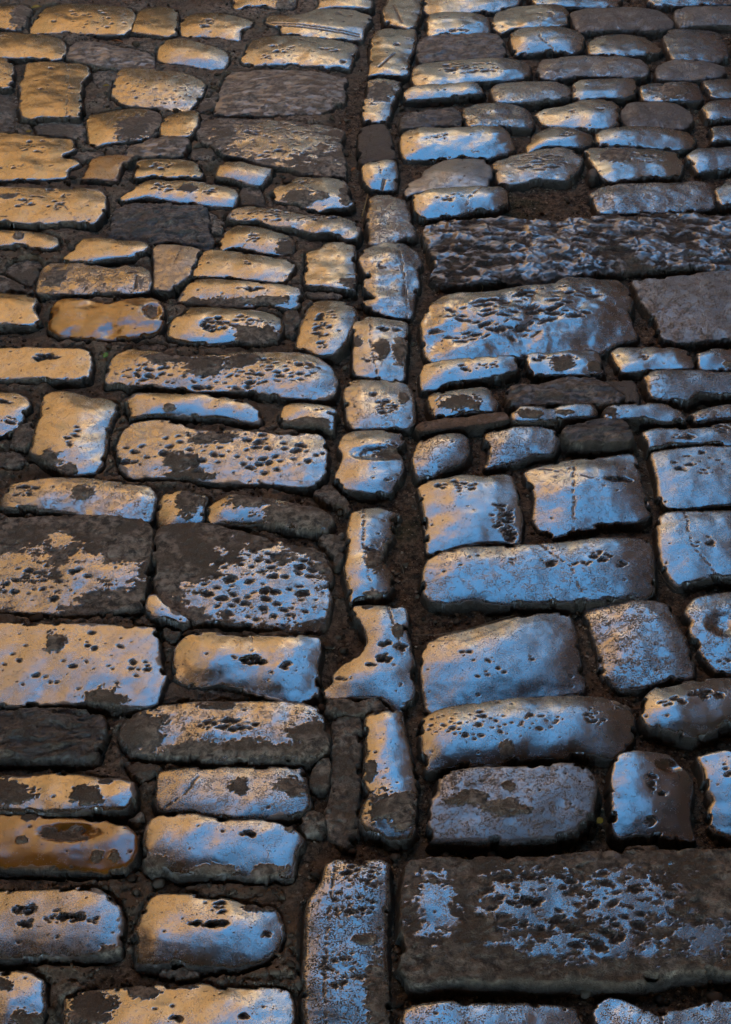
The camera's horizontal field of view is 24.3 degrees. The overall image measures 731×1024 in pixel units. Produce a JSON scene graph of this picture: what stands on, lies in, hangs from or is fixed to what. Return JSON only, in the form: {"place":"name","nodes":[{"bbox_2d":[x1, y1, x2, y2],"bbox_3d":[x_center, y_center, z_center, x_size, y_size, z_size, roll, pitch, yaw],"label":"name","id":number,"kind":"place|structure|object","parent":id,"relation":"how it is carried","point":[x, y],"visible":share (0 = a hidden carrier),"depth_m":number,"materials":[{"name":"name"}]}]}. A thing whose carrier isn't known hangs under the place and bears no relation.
{"place":"outdoors","nodes":[
{"label":"outdoors","id":0,"kind":"place"},
{"bbox_2d":[0,0,730,1023],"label":"ground","id":1,"kind":"structure","parent":0,"point":[68,978],"depth_m":3.17,"materials":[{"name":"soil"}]},
{"bbox_2d":[0,971,49,1023],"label":"cobblestone","id":2,"kind":"object","parent":1,"relation":"on","point":[24,997],"visible":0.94,"depth_m":2.32,"materials":[{"name":"stone"}]},
{"bbox_2d":[0,32,68,65],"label":"cobblestone","id":3,"kind":"object","parent":1,"relation":"on","point":[18,48],"visible":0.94,"depth_m":4.60,"materials":[{"name":"stone"}]},
{"bbox_2d":[0,132,82,185],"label":"cobblestone","id":4,"kind":"object","parent":1,"relation":"on","point":[30,159],"visible":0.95,"depth_m":4.13,"materials":[{"name":"stone"}]},
{"bbox_2d":[0,346,95,389],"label":"cobblestone","id":5,"kind":"object","parent":1,"relation":"on","point":[63,368],"visible":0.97,"depth_m":3.46,"materials":[{"name":"stone"}]},
{"bbox_2d":[0,186,109,232],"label":"cobblestone","id":6,"kind":"object","parent":1,"relation":"on","point":[31,209],"visible":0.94,"depth_m":3.93,"materials":[{"name":"stone"}]},
{"bbox_2d":[17,62,92,129],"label":"cobblestone","id":7,"kind":"object","parent":1,"relation":"on","point":[50,92],"visible":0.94,"depth_m":4.39,"materials":[{"name":"stone"}]},
{"bbox_2d":[0,707,111,772],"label":"paving slab","id":8,"kind":"structure","parent":1,"relation":"on","point":[59,739],"depth_m":2.68,"materials":[{"name":"stone"}]},
{"bbox_2d":[0,887,127,969],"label":"cobblestone","id":9,"kind":"object","parent":1,"relation":"on","point":[82,927],"visible":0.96,"depth_m":2.41,"materials":[{"name":"stone"}]},
{"bbox_2d":[0,772,140,824],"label":"cobblestone","id":10,"kind":"object","parent":1,"relation":"on","point":[90,798],"visible":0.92,"depth_m":2.59,"materials":[{"name":"stone"}]},
{"bbox_2d":[0,813,142,881],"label":"cobblestone","id":11,"kind":"object","parent":1,"relation":"on","point":[33,846],"visible":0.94,"depth_m":2.51,"materials":[{"name":"stone"}]},
{"bbox_2d":[27,391,120,477],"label":"cobblestone","id":12,"kind":"object","parent":1,"relation":"on","point":[71,437],"visible":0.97,"depth_m":3.28,"materials":[{"name":"stone"}]},
{"bbox_2d":[0,514,155,619],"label":"paving slab","id":13,"kind":"structure","parent":1,"relation":"on","point":[70,567],"depth_m":2.99,"materials":[{"name":"stone"}]},
{"bbox_2d":[0,477,158,527],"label":"cobblestone","id":14,"kind":"object","parent":1,"relation":"on","point":[57,496],"visible":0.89,"depth_m":3.13,"materials":[{"name":"stone"}]},
{"bbox_2d":[28,4,135,40],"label":"cobblestone","id":15,"kind":"object","parent":1,"relation":"on","point":[101,22],"visible":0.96,"depth_m":4.74,"materials":[{"name":"stone"}]},
{"bbox_2d":[0,623,170,718],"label":"paving slab","id":16,"kind":"structure","parent":1,"relation":"on","point":[111,671],"depth_m":2.80,"materials":[{"name":"stone"}]},
{"bbox_2d":[35,262,152,302],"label":"cobblestone","id":17,"kind":"object","parent":1,"relation":"on","point":[57,281],"visible":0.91,"depth_m":3.70,"materials":[{"name":"stone"}]},
{"bbox_2d":[46,297,166,343],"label":"cobblestone","id":18,"kind":"object","parent":1,"relation":"on","point":[136,320],"visible":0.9,"depth_m":3.58,"materials":[{"name":"stone"}]},
{"bbox_2d":[62,238,151,267],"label":"cobblestone","id":19,"kind":"object","parent":1,"relation":"on","point":[107,252],"visible":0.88,"depth_m":3.79,"materials":[{"name":"stone"}]},
{"bbox_2d":[65,41,155,72],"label":"cobblestone","id":20,"kind":"object","parent":1,"relation":"on","point":[94,56],"visible":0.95,"depth_m":4.55,"materials":[{"name":"stone"}]},
{"bbox_2d":[85,108,162,149],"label":"cobblestone","id":21,"kind":"object","parent":1,"relation":"on","point":[129,126],"visible":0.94,"depth_m":4.25,"materials":[{"name":"stone"}]},
{"bbox_2d":[110,67,207,112],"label":"cobblestone","id":22,"kind":"object","parent":1,"relation":"on","point":[148,89],"visible":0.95,"depth_m":4.41,"materials":[{"name":"stone"}]},
{"bbox_2d":[105,202,216,251],"bbox_3d":[-0.468,-0.636,3.909,0.277,0.081,0.217,0,40,0],"label":"paving stone","id":23,"kind":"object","parent":1,"relation":"on","point":[150,225],"depth_m":3.89,"materials":[{"name":"stone"}]},
{"bbox_2d":[150,244,202,301],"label":"cobblestone","id":24,"kind":"object","parent":1,"relation":"on","point":[173,266],"visible":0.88,"depth_m":3.74,"materials":[{"name":"stone"}]},
{"bbox_2d":[118,179,239,210],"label":"cobblestone","id":25,"kind":"object","parent":1,"relation":"on","point":[209,197],"visible":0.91,"depth_m":4.00,"materials":[{"name":"stone"}]},
{"bbox_2d":[60,984,299,1023],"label":"cobblestone","id":26,"kind":"object","parent":1,"relation":"on","point":[187,1004],"visible":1,"depth_m":2.31,"materials":[{"name":"stone"}]},
{"bbox_2d":[123,393,264,429],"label":"cobblestone","id":27,"kind":"object","parent":1,"relation":"on","point":[195,409],"visible":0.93,"depth_m":3.34,"materials":[{"name":"stone"}]},
{"bbox_2d":[131,893,286,977],"bbox_3d":[-0.222,0.612,2.431,0.243,0.065,0.159,0,40,0],"label":"cobblestone","id":28,"kind":"object","parent":1,"relation":"on","point":[216,938],"visible":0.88,"depth_m":2.40,"materials":[{"name":"stone"}]},
{"bbox_2d":[103,349,340,406],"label":"paving slab","id":29,"kind":"structure","parent":1,"relation":"on","point":[283,378],"depth_m":3.43,"materials":[{"name":"stone"}]},
{"bbox_2d":[114,420,331,497],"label":"paving slab","id":30,"kind":"structure","parent":1,"relation":"on","point":[224,461],"depth_m":3.23,"materials":[{"name":"stone"}]},
{"bbox_2d":[117,701,331,771],"bbox_3d":[-0.225,0.365,2.715,0.360,0.067,0.157,0,40,0],"label":"cobblestone","id":31,"kind":"object","parent":1,"relation":"on","point":[218,734],"visible":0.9,"depth_m":2.69,"materials":[{"name":"stone"}]},
{"bbox_2d":[141,813,307,886],"bbox_3d":[-0.211,0.514,2.540,0.268,0.065,0.145,0,40,0],"label":"cobblestone","id":32,"kind":"object","parent":1,"relation":"on","point":[189,849],"visible":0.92,"depth_m":2.51,"materials":[{"name":"stone"}]},
{"bbox_2d":[165,307,285,349],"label":"cobblestone","id":33,"kind":"object","parent":1,"relation":"on","point":[213,327],"visible":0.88,"depth_m":3.56,"materials":[{"name":"stone"}]},
{"bbox_2d":[152,766,314,826],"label":"cobblestone","id":34,"kind":"object","parent":1,"relation":"on","point":[281,795],"visible":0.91,"depth_m":2.60,"materials":[{"name":"stone"}]},
{"bbox_2d":[176,279,303,313],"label":"cobblestone","id":35,"kind":"object","parent":1,"relation":"on","point":[241,295],"visible":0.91,"depth_m":3.67,"materials":[{"name":"stone"}]},
{"bbox_2d":[151,522,335,636],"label":"paving slab","id":36,"kind":"structure","parent":1,"relation":"on","point":[211,575],"depth_m":2.97,"materials":[{"name":"stone"}]},
{"bbox_2d":[192,249,296,284],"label":"cobblestone","id":37,"kind":"object","parent":1,"relation":"on","point":[224,264],"visible":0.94,"depth_m":3.75,"materials":[{"name":"stone"}]},
{"bbox_2d":[170,632,325,705],"bbox_3d":[-0.198,0.275,2.825,0.273,0.066,0.187,0,40,0],"label":"cobblestone","id":38,"kind":"object","parent":1,"relation":"on","point":[272,668],"visible":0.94,"depth_m":2.81,"materials":[{"name":"stone"}]},
{"bbox_2d":[218,225,296,257],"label":"cobblestone","id":39,"kind":"object","parent":1,"relation":"on","point":[253,240],"visible":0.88,"depth_m":3.83,"materials":[{"name":"stone"}]},
{"bbox_2d":[206,494,336,540],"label":"cobblestone","id":40,"kind":"object","parent":1,"relation":"on","point":[283,519],"visible":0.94,"depth_m":3.09,"materials":[{"name":"stone"}]},
{"bbox_2d":[196,118,348,183],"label":"paving slab","id":41,"kind":"structure","parent":1,"relation":"on","point":[296,149],"depth_m":4.18,"materials":[{"name":"stone"}]},
{"bbox_2d":[213,69,348,119],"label":"paving slab","id":42,"kind":"structure","parent":1,"relation":"on","point":[265,93],"depth_m":4.39,"materials":[{"name":"stone"}]},
{"bbox_2d":[225,206,363,249],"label":"cobblestone","id":43,"kind":"object","parent":1,"relation":"on","point":[327,229],"visible":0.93,"depth_m":3.89,"materials":[{"name":"stone"}]},
{"bbox_2d":[239,36,359,74],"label":"cobblestone","id":44,"kind":"object","parent":1,"relation":"on","point":[305,52],"visible":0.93,"depth_m":4.58,"materials":[{"name":"stone"}]},
{"bbox_2d":[271,177,355,216],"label":"cobblestone","id":45,"kind":"object","parent":1,"relation":"on","point":[326,196],"visible":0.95,"depth_m":3.98,"materials":[{"name":"stone"}]},
{"bbox_2d":[264,8,373,45],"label":"cobblestone","id":46,"kind":"object","parent":1,"relation":"on","point":[350,26],"visible":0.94,"depth_m":4.71,"materials":[{"name":"stone"}]},
{"bbox_2d":[293,300,359,365],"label":"cobblestone","id":47,"kind":"object","parent":1,"relation":"on","point":[325,332],"visible":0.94,"depth_m":3.55,"materials":[{"name":"stone"}]},
{"bbox_2d":[302,242,360,300],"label":"cobblestone","id":48,"kind":"object","parent":1,"relation":"on","point":[330,267],"visible":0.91,"depth_m":3.74,"materials":[{"name":"stone"}]},
{"bbox_2d":[323,716,362,853],"bbox_3d":[-0.033,0.430,2.657,0.081,0.060,0.299,0,40,0],"label":"paving stone","id":49,"kind":"object","parent":1,"relation":"on","point":[341,811],"visible":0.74,"depth_m":2.63,"materials":[{"name":"stone"}]},
{"bbox_2d":[297,859,394,1023],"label":"cobblestone","id":50,"kind":"object","parent":1,"relation":"on","point":[345,960],"visible":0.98,"depth_m":2.38,"materials":[{"name":"stone"}]},
{"bbox_2d":[332,430,406,502],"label":"cobblestone","id":51,"kind":"object","parent":1,"relation":"on","point":[372,467],"visible":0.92,"depth_m":3.22,"materials":[{"name":"stone"}]},
{"bbox_2d":[322,605,417,718],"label":"cobblestone","id":52,"kind":"object","parent":1,"relation":"on","point":[382,667],"visible":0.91,"depth_m":2.82,"materials":[{"name":"stone"}]},
{"bbox_2d":[340,507,402,612],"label":"cobblestone","id":53,"kind":"object","parent":1,"relation":"on","point":[367,578],"visible":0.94,"depth_m":3.02,"materials":[{"name":"stone"}]},
{"bbox_2d":[340,380,417,436],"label":"cobblestone","id":54,"kind":"object","parent":1,"relation":"on","point":[385,405],"visible":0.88,"depth_m":3.36,"materials":[{"name":"stone"}]},
{"bbox_2d":[349,317,411,384],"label":"cobblestone","id":55,"kind":"object","parent":1,"relation":"on","point":[380,349],"visible":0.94,"depth_m":3.50,"materials":[{"name":"stone"}]},
{"bbox_2d":[357,710,420,850],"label":"cobblestone","id":56,"kind":"object","parent":1,"relation":"on","point":[388,815],"visible":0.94,"depth_m":2.62,"materials":[{"name":"stone"}]},
{"bbox_2d":[357,242,424,323],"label":"cobblestone","id":57,"kind":"object","parent":1,"relation":"on","point":[389,274],"visible":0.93,"depth_m":3.71,"materials":[{"name":"stone"}]},
{"bbox_2d":[363,195,418,247],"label":"cobblestone","id":58,"kind":"object","parent":1,"relation":"on","point":[387,218],"visible":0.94,"depth_m":3.89,"materials":[{"name":"stone"}]},
{"bbox_2d":[366,28,418,83],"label":"cobblestone","id":59,"kind":"object","parent":1,"relation":"on","point":[391,53],"visible":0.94,"depth_m":4.58,"materials":[{"name":"stone"}]},
{"bbox_2d":[408,433,472,487],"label":"cobblestone","id":60,"kind":"object","parent":1,"relation":"on","point":[442,456],"visible":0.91,"depth_m":3.23,"materials":[{"name":"stone"}]},
{"bbox_2d":[398,82,486,108],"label":"cobblestone","id":61,"kind":"object","parent":1,"relation":"on","point":[432,95],"visible":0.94,"depth_m":4.39,"materials":[{"name":"stone"}]},
{"bbox_2d":[402,159,494,201],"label":"cobblestone","id":62,"kind":"object","parent":1,"relation":"on","point":[459,173],"visible":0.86,"depth_m":4.06,"materials":[{"name":"stone"}]},
{"bbox_2d":[397,125,516,165],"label":"cobblestone","id":63,"kind":"object","parent":1,"relation":"on","point":[427,146],"visible":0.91,"depth_m":4.18,"materials":[{"name":"stone"}]},
{"bbox_2d":[410,186,510,225],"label":"cobblestone","id":64,"kind":"object","parent":1,"relation":"on","point":[432,206],"visible":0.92,"depth_m":3.96,"materials":[{"name":"stone"}]},
{"bbox_2d":[415,33,507,65],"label":"cobblestone","id":65,"kind":"object","parent":1,"relation":"on","point":[439,48],"visible":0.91,"depth_m":4.60,"materials":[{"name":"stone"}]},
{"bbox_2d":[424,387,501,420],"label":"cobblestone","id":66,"kind":"object","parent":1,"relation":"on","point":[468,402],"visible":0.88,"depth_m":3.36,"materials":[{"name":"stone"}]},
{"bbox_2d":[417,355,520,398],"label":"cobblestone","id":67,"kind":"object","parent":1,"relation":"on","point":[442,376],"visible":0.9,"depth_m":3.45,"materials":[{"name":"stone"}]},
{"bbox_2d":[414,474,525,557],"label":"cobblestone","id":68,"kind":"object","parent":1,"relation":"on","point":[459,511],"visible":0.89,"depth_m":3.11,"materials":[{"name":"stone"}]},
{"bbox_2d":[408,58,533,90],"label":"cobblestone","id":69,"kind":"object","parent":1,"relation":"on","point":[485,74],"visible":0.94,"depth_m":4.48,"materials":[{"name":"stone"}]},
{"bbox_2d":[397,1001,581,1023],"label":"cobblestone","id":70,"kind":"object","parent":1,"relation":"on","point":[446,1012],"visible":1,"depth_m":2.30,"materials":[{"name":"stone"}]},
{"bbox_2d":[418,613,585,714],"bbox_3d":[0.225,0.266,2.848,0.317,0.073,0.219,-7,41,-8],"label":"cobblestone","id":71,"kind":"object","parent":1,"relation":"on","point":[536,655],"visible":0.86,"depth_m":2.82,"materials":[{"name":"stone"}]},
{"bbox_2d":[424,762,601,857],"bbox_3d":[0.223,0.460,2.594,0.288,0.066,0.177,0,40,0],"label":"cobblestone","id":72,"kind":"object","parent":1,"relation":"on","point":[511,812],"visible":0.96,"depth_m":2.56,"materials":[{"name":"stone"}]},
{"bbox_2d":[480,426,560,474],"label":"cobblestone","id":73,"kind":"object","parent":1,"relation":"on","point":[512,449],"visible":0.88,"depth_m":3.26,"materials":[{"name":"stone"}]},
{"bbox_2d":[415,695,636,781],"bbox_3d":[0.258,0.364,2.721,0.376,0.067,0.171,-3,40,-4],"label":"cobblestone","id":74,"kind":"object","parent":1,"relation":"on","point":[534,732],"visible":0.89,"depth_m":2.69,"materials":[{"name":"stone"}]},
{"bbox_2d":[416,277,639,365],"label":"paving slab","id":75,"kind":"structure","parent":1,"relation":"on","point":[519,323],"depth_m":3.57,"materials":[{"name":"stone"}]},
{"bbox_2d":[487,81,571,111],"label":"cobblestone","id":76,"kind":"object","parent":1,"relation":"on","point":[531,96],"visible":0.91,"depth_m":4.38,"materials":[{"name":"stone"}]},
{"bbox_2d":[491,4,569,38],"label":"cobblestone","id":77,"kind":"object","parent":1,"relation":"on","point":[506,23],"visible":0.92,"depth_m":4.74,"materials":[{"name":"stone"}]},
{"bbox_2d":[417,537,657,615],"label":"paving slab","id":78,"kind":"structure","parent":1,"relation":"on","point":[568,577],"depth_m":2.96,"materials":[{"name":"stone"}]},
{"bbox_2d":[492,147,584,192],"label":"cobblestone","id":79,"kind":"object","parent":1,"relation":"on","point":[557,168],"visible":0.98,"depth_m":4.09,"materials":[{"name":"stone"}]},
{"bbox_2d":[507,26,585,59],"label":"cobblestone","id":80,"kind":"object","parent":1,"relation":"on","point":[543,42],"visible":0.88,"depth_m":4.62,"materials":[{"name":"stone"}]},
{"bbox_2d":[393,848,730,1001],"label":"paving stone","id":81,"kind":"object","parent":1,"relation":"on","point":[630,925],"depth_m":2.40,"materials":[{"name":"stone"}]},
{"bbox_2d":[501,376,624,416],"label":"cobblestone","id":82,"kind":"object","parent":1,"relation":"on","point":[600,396],"visible":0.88,"depth_m":3.38,"materials":[{"name":"stone"}]},
{"bbox_2d":[519,349,606,384],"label":"cobblestone","id":83,"kind":"object","parent":1,"relation":"on","point":[539,367],"visible":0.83,"depth_m":3.46,"materials":[{"name":"stone"}]},
{"bbox_2d":[418,212,730,293],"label":"paving slab","id":84,"kind":"structure","parent":1,"relation":"on","point":[491,254],"depth_m":3.79,"materials":[{"name":"stone"}]},
{"bbox_2d":[533,99,619,136],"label":"cobblestone","id":85,"kind":"object","parent":1,"relation":"on","point":[592,117],"visible":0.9,"depth_m":4.29,"materials":[{"name":"stone"}]},
{"bbox_2d":[521,453,652,541],"bbox_3d":[0.410,-0.015,3.176,0.251,0.075,0.255,0,40,0],"label":"cobblestone","id":86,"kind":"object","parent":1,"relation":"on","point":[584,497],"visible":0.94,"depth_m":3.14,"materials":[{"name":"stone"}]},
{"bbox_2d":[534,55,650,87],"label":"cobblestone","id":87,"kind":"object","parent":1,"relation":"on","point":[569,71],"visible":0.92,"depth_m":4.50,"materials":[{"name":"stone"}]},
{"bbox_2d":[559,418,637,458],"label":"cobblestone","id":88,"kind":"object","parent":1,"relation":"on","point":[603,437],"visible":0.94,"depth_m":3.26,"materials":[{"name":"stone"}]},
{"bbox_2d":[569,7,674,39],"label":"cobblestone","id":89,"kind":"object","parent":1,"relation":"on","point":[593,23],"visible":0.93,"depth_m":4.72,"materials":[{"name":"stone"}]},
{"bbox_2d":[582,147,684,185],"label":"cobblestone","id":90,"kind":"object","parent":1,"relation":"on","point":[617,165],"visible":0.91,"depth_m":4.10,"materials":[{"name":"stone"}]},
{"bbox_2d":[582,600,696,697],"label":"cobblestone","id":91,"kind":"object","parent":1,"relation":"on","point":[640,649],"visible":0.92,"depth_m":2.84,"materials":[{"name":"stone"}]},
{"bbox_2d":[594,126,697,157],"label":"cobblestone","id":92,"kind":"object","parent":1,"relation":"on","point":[682,143],"visible":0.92,"depth_m":4.20,"materials":[{"name":"stone"}]},
{"bbox_2d":[603,750,696,851],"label":"cobblestone","id":93,"kind":"object","parent":1,"relation":"on","point":[649,797],"visible":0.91,"depth_m":2.58,"materials":[{"name":"stone"}]},
{"bbox_2d":[607,347,694,380],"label":"cobblestone","id":94,"kind":"object","parent":1,"relation":"on","point":[631,363],"visible":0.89,"depth_m":3.48,"materials":[{"name":"stone"}]},
{"bbox_2d":[586,181,716,216],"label":"cobblestone","id":95,"kind":"object","parent":1,"relation":"on","point":[630,199],"visible":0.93,"depth_m":3.98,"materials":[{"name":"stone"}]},
{"bbox_2d":[589,998,730,1023],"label":"cobblestone","id":96,"kind":"object","parent":1,"relation":"on","point":[615,1011],"visible":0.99,"depth_m":2.31,"materials":[{"name":"stone"}]},
{"bbox_2d":[629,271,730,351],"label":"paving slab","id":97,"kind":"structure","parent":1,"relation":"on","point":[692,313],"depth_m":3.63,"materials":[{"name":"stone"}]},
{"bbox_2d":[636,678,730,751],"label":"cobblestone","id":98,"kind":"object","parent":1,"relation":"on","point":[693,715],"visible":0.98,"depth_m":2.72,"materials":[{"name":"stone"}]},
{"bbox_2d":[636,423,730,461],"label":"cobblestone","id":99,"kind":"object","parent":1,"relation":"on","point":[649,442],"visible":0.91,"depth_m":3.28,"materials":[{"name":"stone"}]},
{"bbox_2d":[639,370,730,412],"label":"cobblestone","id":100,"kind":"object","parent":1,"relation":"on","point":[685,391],"visible":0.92,"depth_m":3.40,"materials":[{"name":"stone"}]},
{"bbox_2d":[646,446,730,512],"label":"cobblestone","id":101,"kind":"object","parent":1,"relation":"on","point":[691,479],"visible":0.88,"depth_m":3.19,"materials":[{"name":"stone"}]},
{"bbox_2d":[651,510,730,593],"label":"cobblestone","id":102,"kind":"object","parent":1,"relation":"on","point":[692,550],"visible":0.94,"depth_m":3.03,"materials":[{"name":"stone"}]},
{"bbox_2d":[660,29,729,65],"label":"cobblestone","id":103,"kind":"object","parent":1,"relation":"on","point":[699,45],"visible":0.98,"depth_m":4.61,"materials":[{"name":"stone"}]},
{"bbox_2d":[680,592,730,678],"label":"cobblestone","id":104,"kind":"object","parent":1,"relation":"on","point":[705,620],"visible":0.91,"depth_m":2.88,"materials":[{"name":"stone"}]},
{"bbox_2d":[690,749,730,846],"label":"cobblestone","id":105,"kind":"object","parent":1,"relation":"on","point":[711,771],"visible":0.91,"depth_m":2.60,"materials":[{"name":"stone"}]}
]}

